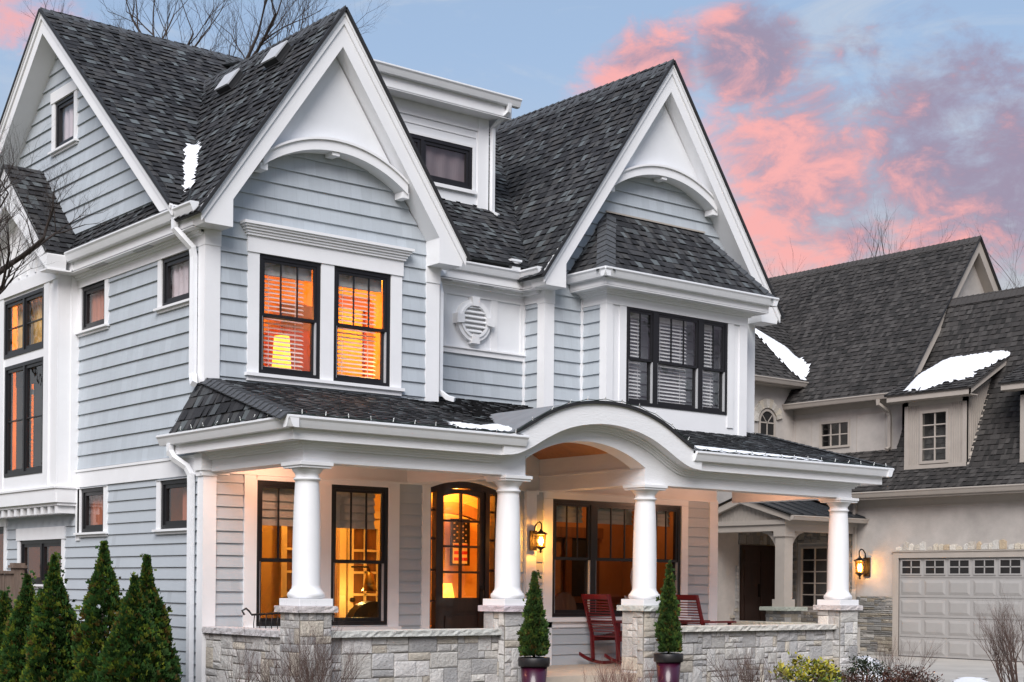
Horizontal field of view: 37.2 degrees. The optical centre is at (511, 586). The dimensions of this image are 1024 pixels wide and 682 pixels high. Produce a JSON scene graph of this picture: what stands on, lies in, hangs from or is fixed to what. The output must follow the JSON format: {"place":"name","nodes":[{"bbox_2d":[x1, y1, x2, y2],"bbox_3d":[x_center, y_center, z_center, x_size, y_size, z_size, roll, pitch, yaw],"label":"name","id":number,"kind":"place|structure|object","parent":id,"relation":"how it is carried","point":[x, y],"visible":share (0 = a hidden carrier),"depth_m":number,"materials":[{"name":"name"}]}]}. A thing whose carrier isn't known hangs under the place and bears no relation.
{"place":"outdoors","nodes":[
{"label":"outdoors","id":0,"kind":"place"},
{"bbox_2d":[443,583,454,597],"bbox_3d":[-0.907,0.202,20.867,0.240,0.480,0.236,1,0,-39],"label":"hall lamp","id":1,"kind":"object","parent":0,"point":[448,592],"visible":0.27,"depth_m":20.78,"materials":[{"name":"yellow fabric"}]},
{"bbox_2d":[0,0,1023,289],"label":"sky","id":2,"kind":"structure","parent":0,"point":[813,114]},
{"bbox_2d":[858,655,1023,681],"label":"driveway","id":3,"kind":"structure","parent":0,"point":[952,670],"depth_m":28.14,"materials":[{"name":"concrete"}]},
{"bbox_2d":[857,656,884,681],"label":"snow patch","id":4,"kind":"object","parent":3,"relation":"on","point":[870,659],"visible":0.06,"depth_m":23.10,"materials":[{"name":"white snow"}]},
{"bbox_2d":[950,677,987,681],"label":"snow patch","id":5,"kind":"object","parent":3,"relation":"on","point":[968,679],"visible":1,"depth_m":24.13,"materials":[{"name":"white snow"}]},
{"bbox_2d":[967,589,1023,681],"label":"bare shrub","id":6,"kind":"object","parent":3,"relation":"on","point":[1012,645],"visible":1,"depth_m":20.09,"materials":[{"name":"plant"}]},
{"label":"ground","id":7,"kind":"structure","parent":0,"visible":0},
{"bbox_2d":[0,563,26,608],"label":"board fence","id":8,"kind":"object","parent":7,"relation":"on","point":[12,579],"visible":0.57,"depth_m":21.20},
{"bbox_2d":[0,115,121,293],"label":"bare tree","id":9,"kind":"object","parent":7,"relation":"on","point":[9,264],"visible":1,"depth_m":12.16,"materials":[{"name":"brown plant"}]},
{"bbox_2d":[21,0,388,58],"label":"bare tree","id":10,"kind":"object","parent":7,"relation":"on","point":[254,43],"visible":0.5,"depth_m":40.90,"materials":[{"name":"brown plant"}]},
{"bbox_2d":[210,0,337,58],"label":"bare tree","id":11,"kind":"object","parent":7,"relation":"on","point":[269,42],"visible":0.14,"depth_m":41.19,"materials":[{"name":"brown plant"}]},
{"bbox_2d":[0,5,893,681],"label":"house","id":12,"kind":"structure","parent":7,"relation":"on","point":[360,227],"depth_m":19.57,"materials":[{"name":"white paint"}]},
{"bbox_2d":[0,519,7,570],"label":"window","id":13,"kind":"structure","parent":12,"relation":"in","point":[3,522],"depth_m":22.13,"materials":[{"name":"white wood"}]},
{"bbox_2d":[4,357,42,477],"bbox_3d":[-6.647,-2.303,20.969,0.182,1.555,1.425,1,0,-39],"label":"window","id":14,"kind":"structure","parent":12,"relation":"in","point":[30,372],"depth_m":21.00,"materials":[{"name":"black glass"}]},
{"bbox_2d":[4,287,43,358],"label":"window","id":15,"kind":"structure","parent":12,"relation":"in","point":[30,312],"depth_m":21.04,"materials":[{"name":"black glass"}]},
{"bbox_2d":[16,526,66,588],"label":"window","id":16,"kind":"structure","parent":12,"relation":"in","point":[44,538],"depth_m":21.11,"materials":[{"name":"white wood"}]},
{"bbox_2d":[48,80,78,156],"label":"window","id":17,"kind":"structure","parent":12,"relation":"in","point":[64,101],"depth_m":20.67,"materials":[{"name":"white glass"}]},
{"bbox_2d":[73,486,108,536],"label":"window","id":18,"kind":"structure","parent":12,"relation":"in","point":[85,529],"depth_m":19.89,"materials":[{"name":"white glass"}]},
{"bbox_2d":[75,278,109,337],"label":"window","id":19,"kind":"structure","parent":12,"relation":"in","point":[93,300],"depth_m":19.91,"materials":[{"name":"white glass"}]},
{"bbox_2d":[152,477,186,534],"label":"window","id":20,"kind":"structure","parent":12,"relation":"in","point":[164,523],"depth_m":18.18,"materials":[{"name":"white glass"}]},
{"bbox_2d":[153,249,189,313],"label":"window","id":21,"kind":"structure","parent":12,"relation":"in","point":[173,273],"depth_m":18.15,"materials":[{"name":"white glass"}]},
{"bbox_2d":[182,141,200,191],"bbox_3d":[-3.860,-5.064,18.337,0.229,0.942,1.246,1,0,-11],"label":"snow patch","id":22,"kind":"object","parent":12,"relation":"on","point":[190,159],"visible":1,"depth_m":18.30,"materials":[{"name":"white snow"}]},
{"bbox_2d":[256,480,294,625],"bbox_3d":[-2.723,-0.382,18.144,0.845,1.715,0.172,1,0,-39],"label":"window","id":23,"kind":"structure","parent":12,"relation":"in","point":[275,499],"depth_m":18.04,"materials":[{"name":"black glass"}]},
{"bbox_2d":[272,335,290,368],"bbox_3d":[-2.888,-2.676,19.055,0.250,0.900,0.250,1,0,-39],"label":"table lamp","id":24,"kind":"object","parent":12,"relation":"in","point":[282,353],"visible":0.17,"depth_m":18.96,"materials":[{"name":"yellow fabric"}]},
{"bbox_2d":[241,608,334,628],"bbox_3d":[-2.656,0.630,17.369,1.212,0.782,0.457,1,0,-39],"label":"iron bench","id":25,"kind":"object","parent":12,"relation":"on","point":[260,614],"visible":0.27,"depth_m":17.00,"materials":[{"name":"metal"}]},
{"bbox_2d":[239,219,414,395],"bbox_3d":[-2.250,-3.310,18.418,2.386,1.839,0.305,1,0,-39],"label":"window","id":26,"kind":"structure","parent":12,"relation":"in","point":[274,250],"depth_m":18.30,"materials":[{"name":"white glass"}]},
{"bbox_2d":[279,511,379,625],"bbox_3d":[-2.527,0.017,19.899,2.300,2.060,0.130,1,0,-39],"label":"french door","id":27,"kind":"structure","parent":12,"relation":"in","point":[350,581],"depth_m":20.19,"materials":[{"name":"yellow wood"}]},
{"bbox_2d":[331,484,387,625],"bbox_3d":[-1.931,-0.375,18.783,0.840,1.715,0.172,1,0,-39],"label":"window","id":28,"kind":"structure","parent":12,"relation":"in","point":[352,506],"depth_m":18.84,"materials":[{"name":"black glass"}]},
{"bbox_2d":[346,601,377,617],"bbox_3d":[-1.692,0.625,19.415,0.720,0.860,0.580,1,0,-39],"label":"armchair","id":29,"kind":"object","parent":12,"relation":"in","point":[365,609],"visible":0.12,"depth_m":19.45,"materials":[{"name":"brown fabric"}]},
{"bbox_2d":[333,266,390,386],"bbox_3d":[-1.900,-3.185,18.788,0.835,1.405,0.172,1,0,-39],"label":"window","id":30,"kind":"structure","parent":12,"relation":"in","point":[384,380],"depth_m":18.82,"materials":[{"name":"black glass"}]},
{"bbox_2d":[351,566,376,590],"bbox_3d":[-1.911,-0.098,19.733,0.352,0.322,0.200,1,0,-39],"label":"wall lamp","id":31,"kind":"object","parent":12,"relation":"attached to","point":[369,583],"visible":1,"depth_m":19.72,"materials":[{"name":"orange glass"}]},
{"bbox_2d":[410,133,471,189],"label":"window","id":32,"kind":"structure","parent":12,"relation":"in","point":[448,163],"depth_m":21.46,"materials":[{"name":"black glass"}]},
{"bbox_2d":[450,518,469,565],"bbox_3d":[-0.728,-0.614,21.308,0.326,0.656,0.030,1,0,-39],"label":"framed flag","id":33,"kind":"object","parent":12,"relation":"attached to","point":[454,534],"visible":0.73,"depth_m":21.30,"materials":[{"name":"multicoloured fabric"}]},
{"bbox_2d":[440,489,484,628],"bbox_3d":[-0.643,-0.096,19.748,0.730,2.320,0.121,1,0,-39],"label":"front door","id":34,"kind":"structure","parent":12,"relation":"in","point":[455,613],"depth_m":19.77,"materials":[{"name":"brown wood"}]},
{"bbox_2d":[449,422,511,430],"bbox_3d":[-0.330,-1.824,17.431,1.018,0.132,0.478,1,0,-39],"label":"snow patch","id":35,"kind":"object","parent":12,"relation":"on","point":[488,426],"visible":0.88,"depth_m":17.25,"materials":[{"name":"white snow"}]},
{"bbox_2d":[177,397,886,466],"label":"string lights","id":36,"kind":"object","parent":12,"relation":"attached to","point":[476,428],"visible":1,"depth_m":17.45,"materials":[{"name":"green metal"}]},
{"bbox_2d":[529,521,546,552],"bbox_3d":[0.358,-0.650,20.218,0.180,0.425,0.260,1,0,-39],"label":"wall lantern","id":37,"kind":"object","parent":12,"relation":"attached to","point":[533,539],"depth_m":20.27,"materials":[{"name":"brown metal"}]},
{"bbox_2d":[555,592,575,609],"bbox_3d":[0.588,0.580,21.813,0.480,0.990,0.510,1,0,-39],"label":"dining chair","id":38,"kind":"object","parent":12,"relation":"in","point":[564,600],"visible":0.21,"depth_m":21.61,"materials":[{"name":"brown wood"}]},
{"bbox_2d":[552,499,593,616],"bbox_3d":[0.783,-0.380,20.973,0.755,1.605,0.172,1,0,-39],"label":"window","id":39,"kind":"structure","parent":12,"relation":"in","point":[566,511],"depth_m":21.02,"materials":[{"name":"black glass"}]},
{"bbox_2d":[579,594,621,664],"bbox_3d":[1.453,0.598,20.885,0.940,0.970,0.590,1,0,-39],"label":"rocking chair","id":40,"kind":"object","parent":12,"relation":"on","point":[616,634],"visible":0.67,"depth_m":20.73,"materials":[{"name":"red paint"}]},
{"bbox_2d":[593,501,634,616],"bbox_3d":[1.449,-0.374,21.510,0.955,1.605,0.172,1,0,-39],"label":"window","id":41,"kind":"structure","parent":12,"relation":"in","point":[610,513],"depth_m":21.43,"materials":[{"name":"black glass"}]},
{"bbox_2d":[626,306,655,406],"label":"window","id":42,"kind":"structure","parent":12,"relation":"in","point":[634,313],"depth_m":21.32,"materials":[{"name":"black glass"}]},
{"bbox_2d":[655,505,680,606],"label":"window","id":43,"kind":"structure","parent":12,"relation":"in","point":[662,511],"depth_m":22.18,"materials":[{"name":"black glass"}]},
{"bbox_2d":[655,311,700,411],"bbox_3d":[2.315,-3.194,21.726,0.905,1.360,0.172,1,0,-39],"label":"window","id":44,"kind":"structure","parent":12,"relation":"in","point":[671,320],"depth_m":21.76,"materials":[{"name":"black glass"}]},
{"bbox_2d":[676,595,735,625],"bbox_3d":[2.715,0.610,21.518,0.940,0.970,0.590,1,0,-39],"label":"rocking chair","id":45,"kind":"object","parent":12,"relation":"on","point":[702,621],"visible":0.13,"depth_m":21.23,"materials":[{"name":"red paint"}]},
{"bbox_2d":[700,319,727,414],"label":"window","id":46,"kind":"structure","parent":12,"relation":"in","point":[707,326],"depth_m":22.24,"materials":[{"name":"black glass"}]},
{"bbox_2d":[694,445,822,460],"bbox_3d":[3.200,-1.755,20.097,2.613,0.095,0.333,1,0,-39],"label":"snow patch","id":47,"kind":"object","parent":12,"relation":"on","point":[723,449],"visible":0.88,"depth_m":19.83,"materials":[{"name":"white snow"}]},
{"bbox_2d":[717,235,1023,662],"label":"neighbour house","id":48,"kind":"structure","parent":7,"relation":"on","point":[936,526],"depth_m":33.36,"materials":[{"name":"beige paint"}]},
{"bbox_2d":[740,545,774,620],"bbox_3d":[5.709,-0.018,35.180,1.190,1.840,0.090,1,0,-39],"label":"entry door","id":49,"kind":"structure","parent":48,"relation":"in","point":[757,562],"depth_m":35.10,"materials":[{"name":"brown wood"}]},
{"bbox_2d":[754,399,782,436],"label":"arched window","id":50,"kind":"structure","parent":48,"relation":"in","point":[766,419],"depth_m":35.40,"materials":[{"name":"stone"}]},
{"bbox_2d":[755,328,809,379],"bbox_3d":[6.509,-5.528,36.311,0.882,1.385,1.424,1,0,-39],"label":"snow patch","id":51,"kind":"object","parent":48,"relation":"on","point":[796,365],"visible":1,"depth_m":36.13,"materials":[{"name":"white snow"}]},
{"bbox_2d":[799,546,827,607],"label":"window","id":52,"kind":"structure","parent":48,"relation":"in","point":[813,559],"depth_m":35.10,"materials":[{"name":"white glass"}]},
{"bbox_2d":[819,419,849,448],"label":"window","id":53,"kind":"structure","parent":48,"relation":"in","point":[832,434],"depth_m":35.35,"materials":[{"name":"white glass"}]},
{"bbox_2d":[854,549,870,578],"bbox_3d":[7.683,-0.489,33.435,0.403,0.671,0.242,1,0,-39],"label":"wall lantern","id":54,"kind":"object","parent":48,"relation":"attached to","point":[866,566],"depth_m":33.47,"materials":[{"name":"brown metal"}]},
{"bbox_2d":[919,408,948,463],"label":"window","id":55,"kind":"structure","parent":48,"relation":"in","point":[932,419],"depth_m":32.56,"materials":[{"name":"white glass"}]},
{"bbox_2d":[903,350,1009,390],"bbox_3d":[9.553,-4.636,32.600,1.713,0.972,1.956,1,0,-39],"label":"snow patch","id":56,"kind":"object","parent":48,"relation":"on","point":[950,369],"visible":1,"depth_m":32.45,"materials":[{"name":"white snow"}]},
{"bbox_2d":[899,557,1023,661],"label":"garage door","id":57,"kind":"structure","parent":48,"relation":"in","point":[938,599],"depth_m":31.78,"materials":[{"name":"grey paint"}]},
{"bbox_2d":[766,200,1022,282],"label":"bare tree","id":58,"kind":"object","parent":7,"relation":"on","point":[881,240],"visible":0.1,"depth_m":54.31,"materials":[{"name":"brown plant"}]},
{"bbox_2d":[849,632,943,679],"bbox_3d":[5.244,0.981,21.172,1.198,1.042,1.270,1,0,-22],"label":"bare shrub","id":59,"kind":"object","parent":7,"relation":"on","point":[903,662],"visible":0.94,"depth_m":21.14,"materials":[{"name":"brown plant"}]},
{"bbox_2d":[920,192,1023,288],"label":"bare tree","id":60,"kind":"object","parent":7,"relation":"on","point":[1000,257],"visible":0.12,"depth_m":44.11,"materials":[{"name":"brown plant"}]},
{"label":"planting bed ground","id":61,"kind":"structure","parent":0,"visible":0},
{"bbox_2d":[0,586,19,648],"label":"arborvitae","id":62,"kind":"object","parent":61,"relation":"on","point":[6,607],"visible":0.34,"depth_m":19.68,"materials":[{"name":"green plant"}]},
{"bbox_2d":[0,570,48,681],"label":"arborvitae","id":63,"kind":"object","parent":61,"relation":"on","point":[13,661],"visible":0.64,"depth_m":18.97,"materials":[{"name":"green plant"}]},
{"bbox_2d":[19,552,85,681],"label":"arborvitae","id":64,"kind":"object","parent":61,"relation":"on","point":[50,628],"visible":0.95,"depth_m":18.27,"materials":[{"name":"green plant"}]},
{"bbox_2d":[62,540,121,681],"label":"arborvitae","id":65,"kind":"object","parent":61,"relation":"on","point":[103,587],"visible":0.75,"depth_m":17.15,"materials":[{"name":"green plant"}]},
{"bbox_2d":[87,571,179,681],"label":"arborvitae","id":66,"kind":"object","parent":61,"relation":"on","point":[133,650],"visible":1,"depth_m":15.59,"materials":[{"name":"green plant"}]},
{"bbox_2d":[121,553,182,681],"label":"arborvitae","id":67,"kind":"object","parent":61,"relation":"on","point":[160,614],"visible":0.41,"depth_m":16.66,"materials":[{"name":"green plant"}]},
{"bbox_2d":[214,616,289,681],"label":"bare shrub","id":68,"kind":"object","parent":61,"relation":"on","point":[248,672],"visible":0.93,"depth_m":15.01,"materials":[{"name":"plant"}]},
{"bbox_2d":[240,600,373,681],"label":"bare shrub","id":69,"kind":"object","parent":61,"relation":"on","point":[313,677],"visible":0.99,"depth_m":14.89,"materials":[{"name":"plant"}]},
{"bbox_2d":[516,570,550,681],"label":"potted conifer","id":70,"kind":"object","parent":61,"relation":"on","point":[533,632],"visible":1,"depth_m":17.01,"materials":[{"name":"plant"}]},
{"bbox_2d":[582,651,662,681],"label":"bare shrub","id":71,"kind":"object","parent":61,"relation":"on","point":[612,677],"visible":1,"depth_m":17.19,"materials":[{"name":"brown plant"}]},
{"bbox_2d":[653,560,682,681],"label":"potted conifer","id":72,"kind":"object","parent":61,"relation":"on","point":[668,634],"visible":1,"depth_m":18.35,"materials":[{"name":"plant"}]},
{"bbox_2d":[698,628,793,681],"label":"bare shrub","id":73,"kind":"object","parent":61,"relation":"on","point":[747,677],"visible":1,"depth_m":18.87,"materials":[{"name":"brown plant"}]},
{"bbox_2d":[769,652,845,681],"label":"leafy shrub","id":74,"kind":"object","parent":61,"relation":"on","point":[824,675],"visible":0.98,"depth_m":19.54,"materials":[{"name":"green plant"}]},
{"bbox_2d":[831,653,893,681],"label":"leafy shrub","id":75,"kind":"object","parent":61,"relation":"on","point":[865,664],"visible":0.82,"depth_m":20.57,"materials":[{"name":"green plant"}]},
{"bbox_2d":[834,659,942,681],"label":"leafy shrub","id":76,"kind":"object","parent":61,"relation":"on","point":[910,678],"visible":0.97,"depth_m":20.02,"materials":[{"name":"red plant"}]}
]}

